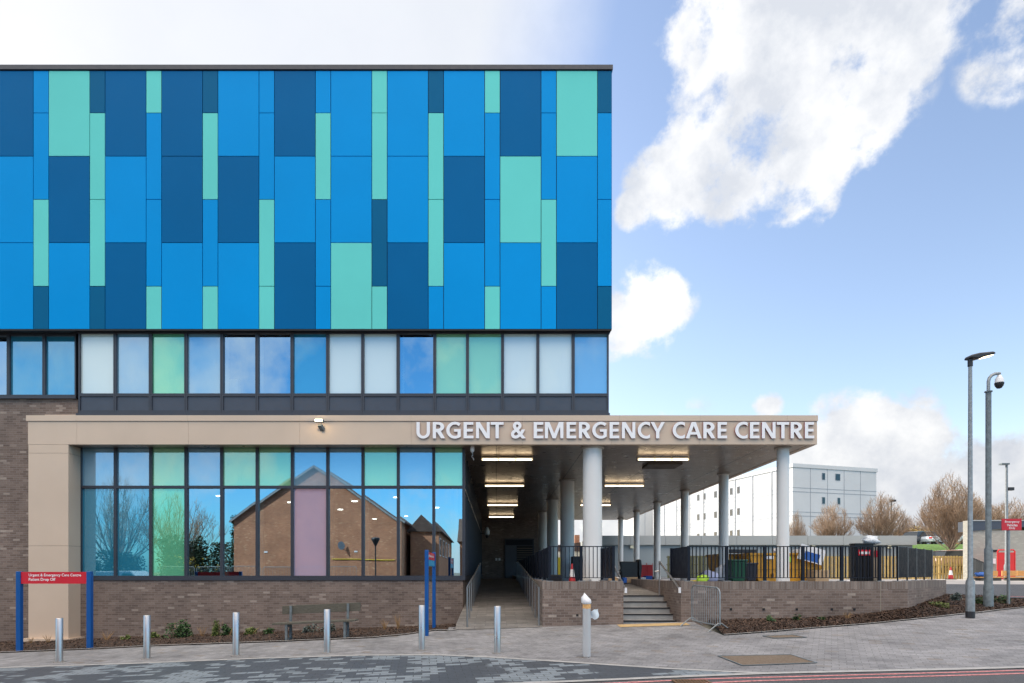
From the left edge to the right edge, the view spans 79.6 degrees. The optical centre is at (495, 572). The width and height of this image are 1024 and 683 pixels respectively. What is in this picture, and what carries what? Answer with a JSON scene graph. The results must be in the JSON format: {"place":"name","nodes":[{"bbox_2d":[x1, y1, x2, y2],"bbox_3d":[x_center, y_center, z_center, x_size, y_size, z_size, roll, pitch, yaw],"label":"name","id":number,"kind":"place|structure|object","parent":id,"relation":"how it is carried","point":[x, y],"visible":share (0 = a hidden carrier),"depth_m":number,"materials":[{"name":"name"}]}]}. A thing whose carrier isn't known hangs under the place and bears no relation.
{"place":"outdoors","nodes":[
{"label":"outdoors","id":0,"kind":"place"},
{"bbox_2d":[0,631,460,667],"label":"pavement","id":1,"kind":"structure","parent":0,"point":[440,642],"depth_m":14.73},
{"bbox_2d":[53,618,65,662],"bbox_3d":[-9.946,1.565,14.000,0.240,1.053,0.240,0,0,0],"label":"bollard","id":2,"kind":"object","parent":1,"relation":"on","point":[58,640],"visible":0.9,"depth_m":13.94,"materials":[{"name":"metal"}]},
{"bbox_2d":[141,615,152,659],"bbox_3d":[-7.951,1.497,14.000,0.240,1.045,0.240,0,0,0],"label":"bollard","id":3,"kind":"object","parent":1,"relation":"on","point":[146,637],"visible":0.94,"depth_m":13.94,"materials":[{"name":"metal"}]},
{"bbox_2d":[230,612,240,656],"bbox_3d":[-5.921,1.429,14.000,0.240,1.039,0.240,0,0,0],"label":"bollard","id":4,"kind":"object","parent":1,"relation":"on","point":[235,634],"visible":0.91,"depth_m":13.94,"materials":[{"name":"metal"}]},
{"bbox_2d":[322,609,332,653],"bbox_3d":[-3.844,1.360,14.000,0.240,1.041,0.240,0,0,0],"label":"bollard","id":5,"kind":"object","parent":1,"relation":"on","point":[326,631],"visible":0.93,"depth_m":13.94,"materials":[{"name":"metal"}]},
{"bbox_2d":[0,654,755,672],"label":"lane edging","id":6,"kind":"object","parent":1,"relation":"on","point":[404,654],"visible":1,"depth_m":13.27,"materials":[{"name":"concrete"}]},
{"bbox_2d":[417,605,426,650],"bbox_3d":[-1.680,1.280,13.950,0.240,1.072,0.240,0,0,0],"label":"bollard","id":7,"kind":"object","parent":1,"relation":"on","point":[421,627],"visible":0.88,"depth_m":13.88,"materials":[{"name":"metal"}]},
{"bbox_2d":[0,0,1023,544],"label":"sky","id":8,"kind":"structure","parent":0,"point":[818,205],"materials":[{"name":"blue"}]},
{"bbox_2d":[538,577,696,580],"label":"terrace floor","id":9,"kind":"structure","parent":0,"point":[666,578],"depth_m":34.67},
{"bbox_2d":[619,559,641,578],"bbox_3d":[5.376,-0.061,24.800,0.865,0.922,0.800,0,0,0],"label":"bin","id":10,"kind":"object","parent":9,"relation":"on","point":[630,569],"visible":0.78,"depth_m":24.48,"materials":[{"name":"black plastic"}]},
{"bbox_2d":[666,555,708,577],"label":"timber fence","id":11,"kind":"object","parent":9,"relation":"on","point":[694,564],"visible":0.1,"depth_m":43.45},
{"bbox_2d":[728,559,747,580],"bbox_3d":[9.792,-0.060,25.015,0.660,0.920,0.750,0,0,0],"label":"wheelie bin","id":12,"kind":"object","parent":9,"relation":"on","point":[732,571],"visible":0.69,"depth_m":24.72,"materials":[{"name":"green plastic"}]},
{"bbox_2d":[733,553,820,580],"bbox_3d":[12.600,-0.221,27.426,3.318,1.242,1.868,0,0,0],"label":"skip","id":13,"kind":"object","parent":9,"relation":"on","point":[774,566],"visible":0.29,"depth_m":26.60,"materials":[{"name":"yellow paint"}]},
{"bbox_2d":[797,544,824,564],"bbox_3d":[13.563,-0.770,26.397,1.100,0.660,0.046,16,0,0],"label":"display board","id":14,"kind":"object","parent":13,"relation":"attached to","point":[812,555],"visible":0.64,"depth_m":26.38,"materials":[{"name":"white plastic"}]},
{"bbox_2d":[849,543,876,580],"bbox_3d":[10.995,-0.230,18.216,0.867,1.260,0.328,0,0,0],"label":"cabinet","id":15,"kind":"object","parent":9,"relation":"on","point":[862,562],"visible":0.59,"depth_m":18.12,"materials":[{"name":"black plastic"}]},
{"bbox_2d":[452,622,816,682],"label":"pavement","id":16,"kind":"structure","parent":0,"point":[693,645],"depth_m":13.68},
{"bbox_2d":[492,606,502,653],"bbox_3d":[0.033,1.257,13.250,0.240,1.067,0.240,0,0,0],"label":"bollard","id":17,"kind":"object","parent":16,"relation":"on","point":[497,629],"visible":0.88,"depth_m":13.19,"materials":[{"name":"metal"}]},
{"bbox_2d":[581,593,598,657],"bbox_3d":[1.895,1.088,12.426,0.343,1.360,0.206,0,0,21],"label":"bollard","id":18,"kind":"object","parent":16,"relation":"on","point":[588,614],"visible":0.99,"depth_m":12.38,"materials":[{"name":"metal"}]},
{"bbox_2d":[618,623,689,626],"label":"tactile paving","id":19,"kind":"structure","parent":16,"relation":"on","point":[652,624],"depth_m":16.77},
{"bbox_2d":[680,584,728,631],"bbox_3d":[5.455,0.915,16.000,0.739,1.186,1.196,0,0,-18],"label":"crowd barrier","id":20,"kind":"object","parent":16,"relation":"on","point":[704,622],"visible":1,"depth_m":15.87,"materials":[{"name":"metal"}]},
{"bbox_2d":[718,654,816,665],"bbox_3d":[5.123,1.648,11.625,1.478,0.071,1.080,0,0,0],"label":"manhole cover","id":21,"kind":"object","parent":16,"relation":"on","point":[748,660],"visible":1,"depth_m":11.61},
{"bbox_2d":[623,583,660,594],"bbox_3d":[5.750,0.554,21.450,4.500,0.309,5.100,0,0,0],"label":"sloping landing","id":22,"kind":"object","parent":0,"point":[632,589],"depth_m":20.23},
{"bbox_2d":[558,551,1023,682],"bbox_3d":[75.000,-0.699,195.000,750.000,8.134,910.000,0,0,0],"label":"ground","id":23,"kind":"structure","parent":0,"point":[715,629],"depth_m":16.21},
{"bbox_2d":[0,624,455,651],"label":"mulch bed","id":24,"kind":"object","parent":23,"relation":"on","point":[136,641],"visible":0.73,"depth_m":17.68,"materials":[{"name":"brown soil"}]},
{"bbox_2d":[16,571,92,651],"bbox_3d":[-11.704,1.039,16.300,1.985,2.133,0.120,0,0,0],"label":"patient sign","id":25,"kind":"object","parent":24,"relation":"on","point":[22,578],"visible":0.96,"depth_m":16.27,"materials":[{"name":"red"}]},
{"bbox_2d":[162,619,193,637],"bbox_3d":[-9.928,1.779,19.187,0.917,0.652,0.887,0,0,-20],"label":"shrub","id":26,"kind":"object","parent":24,"relation":"on","point":[182,629],"visible":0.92,"depth_m":19.05,"materials":[{"name":"green plant"}]},
{"bbox_2d":[272,602,360,641],"bbox_3d":[-4.776,1.329,16.395,2.234,1.039,0.490,0,0,0],"label":"park bench","id":27,"kind":"object","parent":24,"relation":"on","point":[290,610],"visible":0.94,"depth_m":16.59,"materials":[{"name":"brown wood"}]},
{"bbox_2d":[425,550,435,635],"bbox_3d":[-1.823,0.653,17.150,0.100,2.494,2.000,0,0,0],"label":"totem sign","id":28,"kind":"object","parent":24,"relation":"on","point":[430,559],"visible":0.98,"depth_m":16.67,"materials":[{"name":"blue"}]},
{"bbox_2d":[0,65,612,652],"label":"hospital building","id":29,"kind":"structure","parent":23,"relation":"on","point":[304,239],"depth_m":20.50,"materials":[{"name":"blue metal"}]},
{"bbox_2d":[0,334,7,395],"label":"window","id":30,"kind":"structure","parent":29,"relation":"in","point":[3,339],"depth_m":21.00,"materials":[{"name":"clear glass"}]},
{"bbox_2d":[8,334,43,395],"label":"window","id":31,"kind":"structure","parent":29,"relation":"in","point":[25,353],"depth_m":21.00,"materials":[{"name":"blue glass"}]},
{"bbox_2d":[44,334,77,396],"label":"window","id":32,"kind":"structure","parent":29,"relation":"in","point":[60,352],"depth_m":21.00,"materials":[{"name":"blue glass"}]},
{"bbox_2d":[78,332,114,394],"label":"window","id":33,"kind":"structure","parent":29,"relation":"in","point":[96,350],"depth_m":20.79,"materials":[{"name":"white glass"}]},
{"bbox_2d":[80,447,114,486],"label":"window","id":34,"kind":"structure","parent":29,"relation":"in","point":[97,463],"depth_m":21.09,"materials":[{"name":"blue glass"}]},
{"bbox_2d":[80,487,114,576],"bbox_3d":[-13.634,-1.383,21.080,1.198,3.081,0.120,0,0,0],"label":"window","id":35,"kind":"structure","parent":29,"relation":"in","point":[97,546],"depth_m":21.09,"materials":[{"name":"blue glass"}]},
{"bbox_2d":[115,332,149,394],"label":"window","id":36,"kind":"structure","parent":29,"relation":"in","point":[132,349],"depth_m":20.79,"materials":[{"name":"blue glass"}]},
{"bbox_2d":[115,447,149,486],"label":"window","id":37,"kind":"structure","parent":29,"relation":"in","point":[132,464],"depth_m":21.09,"materials":[{"name":"blue glass"}]},
{"bbox_2d":[115,487,149,576],"bbox_3d":[-12.428,-1.383,21.080,1.206,3.081,0.120,0,0,0],"label":"window","id":38,"kind":"structure","parent":29,"relation":"in","point":[132,504],"depth_m":21.09,"materials":[{"name":"blue glass"}]},
{"bbox_2d":[150,332,185,394],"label":"window","id":39,"kind":"structure","parent":29,"relation":"in","point":[167,349],"depth_m":20.79,"materials":[{"name":"green glass"}]},
{"bbox_2d":[150,447,185,486],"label":"window","id":40,"kind":"structure","parent":29,"relation":"in","point":[167,464],"depth_m":21.09,"materials":[{"name":"green glass"}]},
{"bbox_2d":[150,487,185,576],"bbox_3d":[-11.220,-1.383,21.080,1.203,3.081,0.120,0,0,0],"label":"window","id":41,"kind":"structure","parent":29,"relation":"in","point":[167,504],"depth_m":21.09,"materials":[{"name":"green glass"}]},
{"bbox_2d":[186,447,220,486],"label":"window","id":42,"kind":"structure","parent":29,"relation":"in","point":[203,464],"depth_m":21.09,"materials":[{"name":"blue glass"}]},
{"bbox_2d":[186,487,220,576],"bbox_3d":[-10.005,-1.383,21.080,1.219,3.081,0.120,0,0,0],"label":"window","id":43,"kind":"structure","parent":29,"relation":"in","point":[203,504],"depth_m":21.09,"materials":[{"name":"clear glass"}]},
{"bbox_2d":[186,332,221,394],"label":"window","id":44,"kind":"structure","parent":29,"relation":"in","point":[203,349],"depth_m":20.79,"materials":[{"name":"blue glass"}]},
{"bbox_2d":[221,447,256,486],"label":"window","id":45,"kind":"structure","parent":29,"relation":"in","point":[238,464],"depth_m":21.09,"materials":[{"name":"green glass"}]},
{"bbox_2d":[221,487,256,576],"bbox_3d":[-8.786,-1.383,21.080,1.212,3.081,0.120,0,0,0],"label":"window","id":46,"kind":"structure","parent":29,"relation":"in","point":[238,504],"depth_m":21.09,"materials":[{"name":"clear glass"}]},
{"bbox_2d":[222,332,256,394],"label":"window","id":47,"kind":"structure","parent":29,"relation":"in","point":[239,349],"depth_m":20.79,"materials":[{"name":"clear glass"}]},
{"bbox_2d":[257,332,291,394],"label":"window","id":48,"kind":"structure","parent":29,"relation":"in","point":[274,349],"depth_m":20.79,"materials":[{"name":"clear glass"}]},
{"bbox_2d":[257,447,291,486],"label":"window","id":49,"kind":"structure","parent":29,"relation":"in","point":[274,464],"depth_m":21.09,"materials":[{"name":"green glass"}]},
{"bbox_2d":[257,487,291,576],"bbox_3d":[-7.577,-1.383,21.080,1.198,3.081,0.120,0,0,0],"label":"window","id":50,"kind":"structure","parent":29,"relation":"in","point":[274,504],"depth_m":21.09,"materials":[{"name":"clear glass"}]},
{"bbox_2d":[292,447,326,486],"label":"window","id":51,"kind":"structure","parent":29,"relation":"in","point":[309,464],"depth_m":21.09,"materials":[{"name":"blue glass"}]},
{"bbox_2d":[292,487,326,576],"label":"window","id":52,"kind":"structure","parent":29,"relation":"in","point":[309,504],"depth_m":21.09,"materials":[{"name":"purple glass"}]},
{"bbox_2d":[292,332,327,394],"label":"window","id":53,"kind":"structure","parent":29,"relation":"in","point":[309,349],"depth_m":20.79,"materials":[{"name":"blue glass"}]},
{"bbox_2d":[327,447,362,486],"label":"window","id":54,"kind":"structure","parent":29,"relation":"in","point":[344,464],"depth_m":21.09,"materials":[{"name":"blue glass"}]},
{"bbox_2d":[327,487,362,576],"bbox_3d":[-5.159,-1.383,21.080,1.203,3.081,0.120,0,0,0],"label":"window","id":55,"kind":"structure","parent":29,"relation":"in","point":[344,504],"depth_m":21.09,"materials":[{"name":"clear glass"}]},
{"bbox_2d":[328,332,362,394],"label":"window","id":56,"kind":"structure","parent":29,"relation":"in","point":[345,349],"depth_m":20.79,"materials":[{"name":"white glass"}]},
{"bbox_2d":[363,332,397,394],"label":"window","id":57,"kind":"structure","parent":29,"relation":"in","point":[380,349],"depth_m":20.79,"materials":[{"name":"white glass"}]},
{"bbox_2d":[363,447,397,486],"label":"window","id":58,"kind":"structure","parent":29,"relation":"in","point":[380,464],"depth_m":21.09,"materials":[{"name":"green glass"}]},
{"bbox_2d":[363,487,397,576],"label":"window","id":59,"kind":"structure","parent":29,"relation":"in","point":[380,504],"depth_m":21.09,"materials":[{"name":"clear glass"}]},
{"bbox_2d":[398,447,433,486],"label":"window","id":60,"kind":"structure","parent":29,"relation":"in","point":[415,464],"depth_m":21.09,"materials":[{"name":"blue glass"}]},
{"bbox_2d":[398,487,433,576],"bbox_3d":[-2.739,-1.383,21.080,1.212,3.081,0.120,0,0,0],"label":"window","id":61,"kind":"structure","parent":29,"relation":"in","point":[415,504],"depth_m":21.09,"materials":[{"name":"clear glass"}]},
{"bbox_2d":[398,332,434,394],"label":"window","id":62,"kind":"structure","parent":29,"relation":"in","point":[416,350],"depth_m":20.79,"materials":[{"name":"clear glass"}]},
{"bbox_2d":[23,415,817,641],"bbox_3d":[-2.482,-1.415,35.080,26.358,7.830,29.640,0,0,0],"label":"entrance canopy","id":63,"kind":"object","parent":29,"relation":"attached to","point":[571,467],"visible":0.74,"depth_m":20.40,"materials":[{"name":"brown"}]},
{"bbox_2d":[481,456,532,460],"bbox_3d":[0.410,-4.157,22.427,1.904,0.185,0.145,0,0,0],"label":"ceiling light","id":64,"kind":"object","parent":63,"relation":"attached to","point":[498,458],"visible":1,"depth_m":22.36,"materials":[{"name":"beige"}]},
{"bbox_2d":[642,462,682,468],"bbox_3d":[6.550,-4.215,24.250,1.300,0.090,1.100,0,0,0],"label":"soffit hatch","id":65,"kind":"object","parent":63,"relation":"attached to","point":[661,465],"visible":1,"depth_m":23.96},
{"bbox_2d":[636,456,689,460],"bbox_3d":[6.100,-4.157,22.427,1.904,0.185,0.145,0,0,0],"label":"ceiling light","id":66,"kind":"object","parent":63,"relation":"attached to","point":[654,458],"visible":1,"depth_m":22.36,"materials":[{"name":"beige"}]},
{"bbox_2d":[434,447,463,486],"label":"window","id":67,"kind":"structure","parent":29,"relation":"in","point":[448,461],"depth_m":21.09,"materials":[{"name":"green glass"}]},
{"bbox_2d":[434,487,463,576],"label":"window","id":68,"kind":"structure","parent":29,"relation":"in","point":[448,501],"depth_m":21.09,"materials":[{"name":"clear glass"}]},
{"bbox_2d":[435,332,466,394],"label":"window","id":69,"kind":"structure","parent":29,"relation":"in","point":[450,347],"depth_m":20.79,"materials":[{"name":"green glass"}]},
{"bbox_2d":[466,461,467,576],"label":"side window","id":70,"kind":"structure","parent":29,"relation":"in","point":[466,461],"depth_m":23.53,"materials":[{"name":"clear glass"}]},
{"bbox_2d":[470,476,471,575],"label":"side window","id":71,"kind":"structure","parent":29,"relation":"in","point":[470,476],"depth_m":27.13,"materials":[{"name":"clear glass"}]},
{"bbox_2d":[468,332,501,394],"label":"window","id":72,"kind":"structure","parent":29,"relation":"in","point":[484,348],"depth_m":20.79,"materials":[{"name":"green glass"}]},
{"bbox_2d":[505,539,533,577],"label":"door","id":73,"kind":"structure","parent":29,"relation":"attached to","point":[516,550],"depth_m":47.93,"materials":[{"name":"black paint"}]},
{"bbox_2d":[506,546,516,577],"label":"door leaf","id":74,"kind":"structure","parent":73,"relation":"in","point":[511,551],"depth_m":47.93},
{"bbox_2d":[503,332,537,394],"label":"window","id":75,"kind":"structure","parent":29,"relation":"in","point":[520,349],"depth_m":20.79,"materials":[{"name":"white glass"}]},
{"bbox_2d":[538,332,572,394],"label":"window","id":76,"kind":"structure","parent":29,"relation":"in","point":[555,349],"depth_m":20.79,"materials":[{"name":"white glass"}]},
{"bbox_2d":[573,332,608,394],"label":"window","id":77,"kind":"structure","parent":29,"relation":"in","point":[590,349],"depth_m":20.79,"materials":[{"name":"blue glass"}]},
{"bbox_2d":[0,655,753,682],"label":"drop off lane","id":78,"kind":"structure","parent":23,"relation":"on","point":[402,669],"depth_m":11.57,"materials":[{"name":"asphalt"}]},
{"bbox_2d":[455,578,542,629],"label":"ramp","id":79,"kind":"structure","parent":23,"relation":"on","point":[507,595],"depth_m":21.19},
{"bbox_2d":[466,563,480,626],"bbox_3d":[-0.800,0.511,24.314,0.054,2.031,14.374,0,0,0],"label":"ramp handrail","id":80,"kind":"object","parent":79,"relation":"on","point":[475,581],"visible":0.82,"depth_m":21.59,"materials":[{"name":"metal"}]},
{"bbox_2d":[516,561,539,625],"bbox_3d":[1.200,0.461,26.564,0.054,2.132,18.873,0,0,0],"label":"ramp handrail","id":81,"kind":"object","parent":79,"relation":"on","point":[528,578],"visible":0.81,"depth_m":23.04,"materials":[{"name":"metal"}]},
{"bbox_2d":[513,576,622,626],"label":"retaining wall","id":82,"kind":"structure","parent":23,"relation":"on","point":[561,604],"depth_m":17.10,"materials":[{"name":"brick"}]},
{"bbox_2d":[519,547,547,579],"bbox_3d":[1.511,-0.248,30.878,0.200,1.000,27.055,0,0,0],"label":"terrace railing","id":83,"kind":"object","parent":82,"relation":"on","point":[535,565],"visible":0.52,"depth_m":22.21,"materials":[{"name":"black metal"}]},
{"bbox_2d":[548,546,614,580],"bbox_3d":[2.407,-0.248,18.210,1.992,1.000,2.030,0,0,0],"label":"terrace railing","id":84,"kind":"object","parent":82,"relation":"on","point":[607,562],"visible":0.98,"depth_m":17.25,"materials":[{"name":"metal"}]},
{"bbox_2d":[623,510,652,535],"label":"white building","id":85,"kind":"structure","parent":23,"relation":"on","point":[646,523],"depth_m":130.00,"materials":[{"name":"grey"}]},
{"bbox_2d":[623,595,676,623],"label":"steps","id":86,"kind":"structure","parent":23,"relation":"on","point":[646,609],"depth_m":18.23,"materials":[{"name":"stone"}]},
{"bbox_2d":[581,536,916,578],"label":"grey building","id":87,"kind":"structure","parent":23,"relation":"on","point":[647,548],"depth_m":49.75,"materials":[{"name":"grey"}]},
{"bbox_2d":[653,463,877,535],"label":"white modular building","id":88,"kind":"structure","parent":23,"relation":"on","point":[813,489],"depth_m":94.36,"materials":[{"name":"grey"}]},
{"bbox_2d":[630,579,945,624],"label":"retaining wall","id":89,"kind":"structure","parent":23,"relation":"on","point":[758,599],"depth_m":17.10,"materials":[{"name":"brick"}]},
{"bbox_2d":[668,546,932,580],"bbox_3d":[9.969,-0.248,18.386,9.552,1.000,2.646,0,0,-9],"label":"terrace railing","id":90,"kind":"object","parent":89,"relation":"on","point":[914,562],"visible":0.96,"depth_m":17.26,"materials":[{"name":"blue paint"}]},
{"bbox_2d":[789,510,807,535],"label":"bare tree","id":91,"kind":"object","parent":23,"relation":"on","point":[798,530],"visible":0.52,"depth_m":71.82,"materials":[{"name":"brown plant"}]},
{"bbox_2d":[809,503,854,535],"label":"bare tree","id":92,"kind":"object","parent":23,"relation":"on","point":[828,530],"visible":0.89,"depth_m":71.41,"materials":[{"name":"brown plant"}]},
{"bbox_2d":[709,594,1023,633],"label":"mulch bed","id":93,"kind":"object","parent":23,"relation":"on","point":[734,625],"visible":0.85,"depth_m":16.63,"materials":[{"name":"brown soil"}]},
{"bbox_2d":[983,372,1003,611],"bbox_3d":[14.748,-2.301,18.200,0.565,7.265,0.250,0,0,0],"label":"camera pole","id":94,"kind":"object","parent":93,"relation":"on","point":[988,593],"visible":0.97,"depth_m":18.14,"materials":[{"name":"metal"}]},
{"bbox_2d":[1001,519,1021,603],"bbox_3d":[15.566,-0.329,18.588,0.597,2.581,0.105,0,0,0],"label":"emergency sign","id":95,"kind":"object","parent":93,"relation":"on","point":[1008,525],"visible":1,"depth_m":18.55,"materials":[{"name":"metal"}]},
{"bbox_2d":[853,491,911,535],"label":"bare tree","id":96,"kind":"object","parent":23,"relation":"on","point":[879,520],"visible":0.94,"depth_m":69.48,"materials":[{"name":"brown plant"}]},
{"bbox_2d":[823,556,962,578],"bbox_3d":[25.642,-0.254,40.094,10.183,1.649,0.212,0,0,0],"label":"timber fence","id":97,"kind":"object","parent":23,"relation":"on","point":[953,562],"visible":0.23,"depth_m":39.99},
{"bbox_2d":[933,550,962,568],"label":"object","id":98,"kind":"object","parent":23,"relation":"on","point":[947,553],"visible":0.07,"depth_m":47.69,"materials":[{"name":"paint"}]},
{"bbox_2d":[916,471,984,549],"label":"bare tree","id":99,"kind":"object","parent":23,"relation":"on","point":[945,523],"visible":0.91,"depth_m":49.58,"materials":[{"name":"brown plant"}]},
{"bbox_2d":[958,520,1023,578],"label":"single storey building","id":100,"kind":"structure","parent":23,"relation":"on","point":[1016,540],"depth_m":38.00,"materials":[{"name":"beige brick"}]},
{"bbox_2d":[997,497,1023,519],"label":"bare tree","id":101,"kind":"object","parent":23,"relation":"on","point":[1014,515],"visible":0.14,"depth_m":79.69,"materials":[{"name":"brown plant"}]},
{"bbox_2d":[575,668,1023,682],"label":"road","id":102,"kind":"structure","parent":0,"point":[1009,678],"depth_m":9.79,"materials":[{"name":"asphalt"}]},
{"bbox_2d":[512,666,1023,682],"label":"road kerb","id":103,"kind":"structure","parent":102,"relation":"on","point":[771,673],"depth_m":10.29,"materials":[{"name":"concrete"}]},
{"bbox_2d":[612,670,1023,682],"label":"red road line","id":104,"kind":"object","parent":102,"relation":"on","point":[828,675],"visible":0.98,"depth_m":10.04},
{"bbox_2d":[703,673,1023,682],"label":"red road line","id":105,"kind":"object","parent":102,"relation":"on","point":[866,677],"visible":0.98,"depth_m":9.80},
{"bbox_2d":[806,570,828,580],"bbox_3d":[13.613,0.150,26.000,0.720,0.500,0.520,0,0,-17],"label":"cardboard box","id":106,"kind":"object","parent":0,"point":[816,575],"visible":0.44,"depth_m":25.80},
{"bbox_2d":[724,608,1023,672],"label":"pavement","id":107,"kind":"structure","parent":0,"point":[990,639],"depth_m":13.20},
{"bbox_2d":[964,351,994,617],"bbox_3d":[13.143,-2.174,16.700,0.715,7.591,0.260,0,0,0],"label":"street lamp","id":108,"kind":"object","parent":107,"relation":"on","point":[970,594],"visible":0.9,"depth_m":16.65,"materials":[{"name":"grey metal"}]},
{"bbox_2d":[829,579,1023,583],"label":"side pavement","id":109,"kind":"structure","parent":0,"point":[963,581],"depth_m":29.41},
{"bbox_2d":[998,463,1013,576],"bbox_3d":[28.262,-2.768,34.000,0.700,6.535,0.260,0,0,0],"label":"street lamp","id":110,"kind":"object","parent":109,"relation":"on","point":[1007,488],"visible":0.64,"depth_m":33.95,"materials":[{"name":"metal"}]},
{"bbox_2d":[997,549,1015,578],"bbox_3d":[30.318,-0.464,36.500,1.099,1.828,0.080,0,0,0],"label":"red shelter frame","id":111,"kind":"object","parent":109,"relation":"on","point":[1000,561],"visible":0.67,"depth_m":36.48,"materials":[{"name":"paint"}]},
{"bbox_2d":[912,544,962,550],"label":"grass bank","id":112,"kind":"structure","parent":0,"point":[935,547],"depth_m":58.47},
{"bbox_2d":[946,584,1023,597],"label":"side road","id":113,"kind":"structure","parent":0,"point":[1015,589],"depth_m":23.82,"materials":[{"name":"asphalt"}]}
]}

